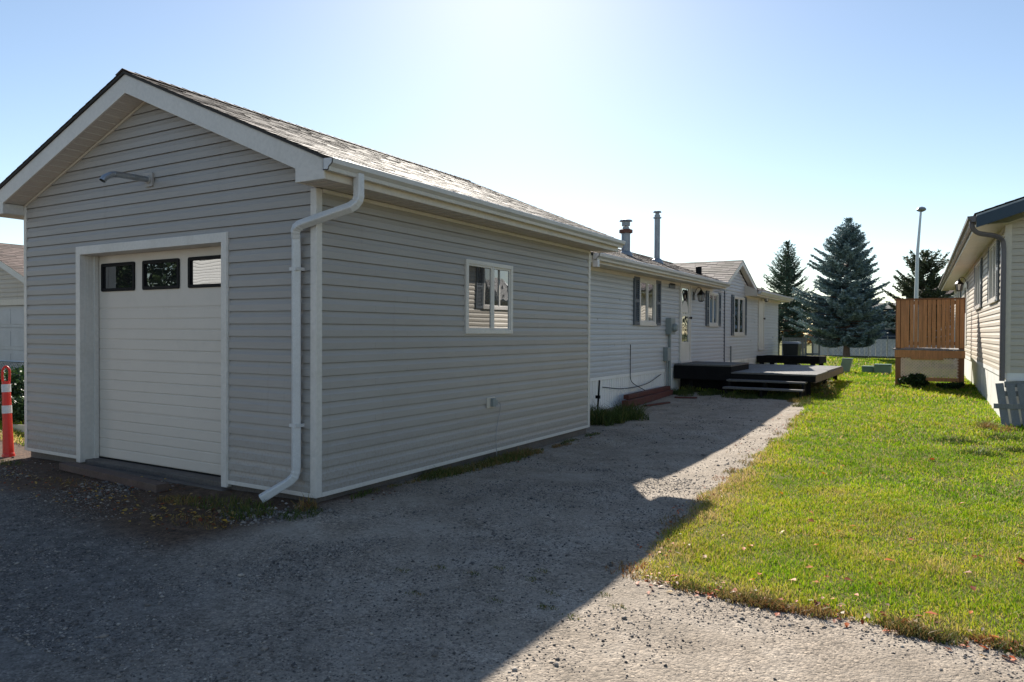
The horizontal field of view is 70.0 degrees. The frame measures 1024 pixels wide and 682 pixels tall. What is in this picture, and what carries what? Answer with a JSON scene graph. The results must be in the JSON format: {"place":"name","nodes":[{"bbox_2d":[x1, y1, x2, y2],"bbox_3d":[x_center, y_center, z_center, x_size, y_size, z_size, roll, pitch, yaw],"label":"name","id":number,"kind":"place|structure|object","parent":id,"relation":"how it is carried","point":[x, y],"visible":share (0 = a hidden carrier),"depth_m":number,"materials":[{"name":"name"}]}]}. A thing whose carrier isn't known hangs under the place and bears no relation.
{"place":"outdoors","nodes":[
{"label":"outdoors","id":0,"kind":"place"},
{"bbox_2d":[0,243,23,370],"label":"neighbour garage","id":1,"kind":"structure","parent":0,"point":[11,302],"depth_m":18.08,"materials":[{"name":"beige"}]},
{"bbox_2d":[0,305,23,370],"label":"garage door","id":2,"kind":"structure","parent":1,"relation":"in","point":[11,316],"depth_m":18.12,"materials":[{"name":"white"}]},
{"bbox_2d":[0,392,1023,681],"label":"gravel driveway","id":3,"kind":"structure","parent":0,"point":[846,654],"depth_m":4.48,"materials":[{"name":"grey gravel"}]},
{"bbox_2d":[1,366,14,456],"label":"delineator post","id":4,"kind":"object","parent":3,"relation":"on","point":[7,439],"visible":1,"depth_m":9.29,"materials":[{"name":"orange plastic"}]},
{"bbox_2d":[0,364,23,401],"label":"shrub","id":5,"kind":"object","parent":3,"relation":"on","point":[17,382],"visible":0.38,"depth_m":13.11,"materials":[{"name":"green plant"}]},
{"bbox_2d":[13,424,23,431],"bbox_3d":[-7.479,1.346,11.230,2.568,0.310,0.030,1,1,43],"label":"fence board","id":6,"kind":"object","parent":3,"relation":"on","point":[18,427],"depth_m":11.44,"materials":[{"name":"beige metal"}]},
{"bbox_2d":[59,461,168,492],"bbox_3d":[-4.299,1.443,7.813,2.108,0.090,0.130,1,1,36],"label":"timber plank","id":7,"kind":"object","parent":3,"relation":"on","point":[146,484],"visible":1,"depth_m":7.66,"materials":[{"name":"wood"}]},
{"bbox_2d":[0,68,625,502],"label":"garage","id":8,"kind":"structure","parent":3,"relation":"on","point":[220,294],"depth_m":7.96,"materials":[{"name":"grey plastic"}]},
{"bbox_2d":[99,246,220,476],"bbox_3d":[-3.875,0.233,8.121,2.510,2.462,0.046,1,1,31],"label":"garage door","id":9,"kind":"structure","parent":8,"relation":"in","point":[160,311],"depth_m":8.12,"materials":[{"name":"white metal"}]},
{"bbox_2d":[464,259,512,333],"bbox_3d":[-0.278,-0.536,9.145,0.037,0.890,1.090,1,1,31],"label":"window","id":10,"kind":"structure","parent":8,"relation":"in","point":[488,287],"depth_m":9.11,"materials":[{"name":"white plastic"}]},
{"bbox_2d":[0,412,1023,659],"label":"fallen leaves","id":11,"kind":"object","parent":3,"relation":"on","point":[846,624],"visible":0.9,"depth_m":5.39,"materials":[{"name":"brown plant"}]},
{"bbox_2d":[595,380,599,408],"bbox_3d":[1.684,1.122,14.323,0.085,0.712,0.050,1,1,31],"label":"fence stake","id":12,"kind":"object","parent":3,"relation":"on","point":[597,397],"visible":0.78,"depth_m":14.31,"materials":[{"name":"black plastic"}]},
{"bbox_2d":[622,390,672,406],"bbox_3d":[3.091,1.282,16.437,0.150,0.180,3.002,1,1,30],"label":"landscape timber","id":13,"kind":"object","parent":3,"relation":"on","point":[651,397],"visible":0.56,"depth_m":16.16,"materials":[{"name":"red wood"}]},
{"bbox_2d":[623,386,670,398],"bbox_3d":[3.096,1.155,16.550,0.120,0.110,2.801,1,1,30],"label":"landscape timber","id":14,"kind":"object","parent":13,"relation":"on","point":[644,392],"visible":1,"depth_m":16.25,"materials":[{"name":"red wood"}]},
{"bbox_2d":[646,401,669,406],"bbox_3d":[3.124,1.354,15.720,0.839,0.050,0.080,0,1,-42],"label":"scrap board","id":15,"kind":"object","parent":3,"relation":"on","point":[660,403],"visible":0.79,"depth_m":15.68,"materials":[{"name":"red wood"}]},
{"bbox_2d":[674,396,696,397],"bbox_3d":[4.015,1.303,16.877,0.510,0.034,0.080,1,1,19],"label":"scrap board","id":16,"kind":"object","parent":3,"relation":"on","point":[683,397],"visible":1,"depth_m":16.87,"materials":[{"name":"red wood"}]},
{"bbox_2d":[0,341,1023,652],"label":"lawn","id":17,"kind":"structure","parent":0,"point":[872,543],"depth_m":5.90,"materials":[{"name":"green plant"}]},
{"bbox_2d":[0,396,23,424],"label":"shrub","id":18,"kind":"object","parent":17,"relation":"on","point":[18,409],"visible":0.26,"depth_m":12.04,"materials":[{"name":"green plant"}]},
{"bbox_2d":[0,360,23,403],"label":"chain link fence","id":19,"kind":"object","parent":17,"relation":"on","point":[9,361],"visible":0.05,"depth_m":14.92,"materials":[{"name":"metal"}]},
{"bbox_2d":[0,385,1023,657],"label":"weeds","id":20,"kind":"object","parent":17,"relation":"on","point":[912,627],"visible":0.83,"depth_m":6.30,"materials":[{"name":"green plant"}]},
{"bbox_2d":[778,322,779,354],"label":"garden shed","id":21,"kind":"structure","parent":17,"relation":"on","point":[778,339],"depth_m":45.20,"materials":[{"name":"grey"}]},
{"bbox_2d":[757,355,825,365],"bbox_3d":[10.348,0.980,27.035,2.142,0.895,1.767,1,1,31],"label":"landing","id":22,"kind":"object","parent":17,"relation":"on","point":[795,359],"visible":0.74,"depth_m":26.34,"materials":[{"name":"black wood"}]},
{"bbox_2d":[782,342,801,364],"bbox_3d":[10.996,0.558,28.717,0.623,1.060,0.701,1,1,31],"label":"wheelie bin","id":23,"kind":"object","parent":17,"relation":"on","point":[791,348],"visible":0.6,"depth_m":28.46,"materials":[{"name":"black plastic"}]},
{"bbox_2d":[760,240,825,341],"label":"spruce tree","id":24,"kind":"object","parent":17,"relation":"on","point":[785,275],"visible":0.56,"depth_m":45.15,"materials":[{"name":"green plant"}]},
{"bbox_2d":[782,330,812,351],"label":"autumn shrub","id":25,"kind":"object","parent":17,"relation":"on","point":[808,341],"visible":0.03,"depth_m":48.69,"materials":[{"name":"green plant"}]},
{"bbox_2d":[782,336,819,355],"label":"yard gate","id":26,"kind":"structure","parent":17,"relation":"on","point":[804,346],"depth_m":41.37,"materials":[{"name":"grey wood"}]},
{"bbox_2d":[811,381,836,395],"bbox_3d":[7.283,1.135,17.044,0.580,0.400,0.994,0,1,5],"label":"weedy plant","id":27,"kind":"object","parent":17,"relation":"on","point":[827,388],"visible":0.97,"depth_m":17.02,"materials":[{"name":"green plant"}]},
{"bbox_2d":[785,217,894,357],"bbox_3d":[17.469,-2.724,39.074,5.607,7.634,5.704,1,1,31],"label":"blue spruce","id":28,"kind":"object","parent":17,"relation":"on","point":[845,302],"visible":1,"depth_m":37.74,"materials":[{"name":"green plant"}]},
{"bbox_2d":[841,358,852,372],"bbox_3d":[11.711,0.881,25.620,0.456,0.560,0.244,1,1,31],"label":"utility pedestal","id":29,"kind":"object","parent":17,"relation":"on","point":[846,363],"visible":0.75,"depth_m":25.50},
{"bbox_2d":[827,335,907,357],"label":"wire fence","id":30,"kind":"object","parent":17,"relation":"on","point":[866,348],"visible":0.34,"depth_m":42.82,"materials":[{"name":"metal"}]},
{"bbox_2d":[861,366,873,372],"bbox_3d":[12.398,1.016,25.446,0.384,0.300,0.384,1,1,31],"label":"utility pedestal","id":31,"kind":"object","parent":17,"relation":"on","point":[869,369],"visible":0.65,"depth_m":25.27,"materials":[{"name":"green metal"}]},
{"bbox_2d":[874,364,891,373],"bbox_3d":[12.751,0.983,25.120,0.544,0.380,0.424,1,1,31],"label":"utility pedestal","id":32,"kind":"object","parent":17,"relation":"on","point":[882,368],"visible":0.77,"depth_m":24.95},
{"bbox_2d":[897,373,929,387],"bbox_3d":[10.413,1.036,18.965,0.764,0.461,0.654,1,1,31],"label":"shrub","id":33,"kind":"object","parent":17,"relation":"on","point":[917,380],"visible":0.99,"depth_m":18.83,"materials":[{"name":"green plant"}]},
{"bbox_2d":[879,248,954,346],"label":"pine tree","id":34,"kind":"object","parent":17,"relation":"on","point":[929,284],"visible":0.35,"depth_m":43.13,"materials":[{"name":"green plant"}]},
{"bbox_2d":[913,207,925,346],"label":"street lamp","id":35,"kind":"object","parent":17,"relation":"on","point":[916,287],"visible":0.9,"depth_m":40.14,"materials":[{"name":"metal"}]},
{"bbox_2d":[893,297,965,387],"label":"side deck","id":36,"kind":"structure","parent":17,"relation":"on","point":[919,353],"depth_m":19.07,"materials":[{"name":"brown wood"}]},
{"bbox_2d":[901,288,967,350],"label":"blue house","id":37,"kind":"structure","parent":17,"relation":"on","point":[949,292],"depth_m":48.16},
{"bbox_2d":[936,381,964,388],"bbox_3d":[11.083,1.140,18.547,0.498,0.264,0.660,0,1,-39],"label":"shrub","id":38,"kind":"object","parent":17,"relation":"on","point":[953,385],"visible":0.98,"depth_m":18.41,"materials":[{"name":"green plant"}]},
{"bbox_2d":[938,196,1023,423],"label":"neighbour house","id":39,"kind":"structure","parent":17,"relation":"on","point":[984,272],"depth_m":13.92,"materials":[{"name":"beige plastic"}]},
{"bbox_2d":[964,280,967,344],"bbox_3d":[14.238,-0.872,22.943,0.032,2.000,1.300,1,1,29],"label":"side door","id":40,"kind":"structure","parent":39,"relation":"in","point":[965,284],"depth_m":22.59,"materials":[{"name":"white plastic"}]},
{"bbox_2d":[974,261,979,309],"bbox_3d":[11.496,-1.353,18.026,0.062,1.140,1.790,1,1,29],"label":"window","id":41,"kind":"structure","parent":39,"relation":"in","point":[977,268],"depth_m":18.03,"materials":[{"name":"white plastic"}]},
{"bbox_2d":[987,240,997,304],"bbox_3d":[9.465,-1.332,14.378,0.062,1.170,1.640,1,1,29],"label":"window","id":42,"kind":"structure","parent":39,"relation":"in","point":[992,249],"depth_m":14.36,"materials":[{"name":"white plastic"}]},
{"bbox_2d":[994,381,1023,426],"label":"picket panel","id":43,"kind":"object","parent":17,"relation":"on","point":[1003,406],"visible":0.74,"depth_m":12.26,"materials":[{"name":"grey wood"}]},
{"bbox_2d":[0,0,1023,333],"label":"sky","id":44,"kind":"structure","parent":0,"point":[752,127],"materials":[{"name":"blue"}]},
{"bbox_2d":[590,398,652,425],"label":"tall grass","id":45,"kind":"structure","parent":0,"point":[617,415],"depth_m":13.20,"materials":[{"name":"green plant"}]},
{"bbox_2d":[813,303,895,356],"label":"mobile home","id":46,"kind":"object","parent":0,"point":[877,347],"visible":0.08,"depth_m":44.87,"materials":[{"name":"white"}]},
{"label":"ground","id":47,"kind":"structure","parent":0,"visible":0},
{"bbox_2d":[590,211,793,410],"bbox_3d":[3.489,-1.020,23.341,7.011,5.602,20.364,1,1,31],"label":"mobile home","id":48,"kind":"object","parent":47,"relation":"on","point":[655,319],"visible":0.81,"depth_m":18.18,"materials":[{"name":"white"}]},
{"bbox_2d":[638,278,656,325],"bbox_3d":[3.153,-0.888,16.991,0.063,1.065,1.113,1,1,31],"label":"window","id":49,"kind":"structure","parent":48,"relation":"in","point":[647,287],"depth_m":16.97,"materials":[{"name":"white plastic"}]},
{"bbox_2d":[681,285,691,360],"bbox_3d":[4.639,-0.476,19.434,0.119,2.009,0.770,1,1,31],"label":"front door","id":50,"kind":"structure","parent":48,"relation":"in","point":[685,322],"depth_m":19.51,"materials":[{"name":"white plastic"}]},
{"bbox_2d":[708,292,718,326],"bbox_3d":[6.010,-0.935,21.803,0.063,1.016,1.053,1,1,31],"label":"window","id":51,"kind":"structure","parent":48,"relation":"in","point":[713,297],"depth_m":21.78,"materials":[{"name":"white plastic"}]},
{"bbox_2d":[733,296,744,335],"bbox_3d":[7.625,-0.828,24.525,0.063,1.307,1.500,1,1,31],"label":"window","id":52,"kind":"structure","parent":48,"relation":"in","point":[739,304],"depth_m":24.51,"materials":[{"name":"white glass"}]},
{"bbox_2d":[759,303,765,348],"bbox_3d":[9.378,-0.566,27.413,0.119,1.742,0.794,1,1,31],"label":"rear door","id":53,"kind":"structure","parent":48,"relation":"in","point":[761,307],"depth_m":27.45,"materials":[{"name":"white plastic"}]},
{"bbox_2d":[674,361,842,398],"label":"porch deck","id":54,"kind":"structure","parent":47,"relation":"on","point":[762,379],"depth_m":18.20,"materials":[{"name":"black wood"}]}
]}

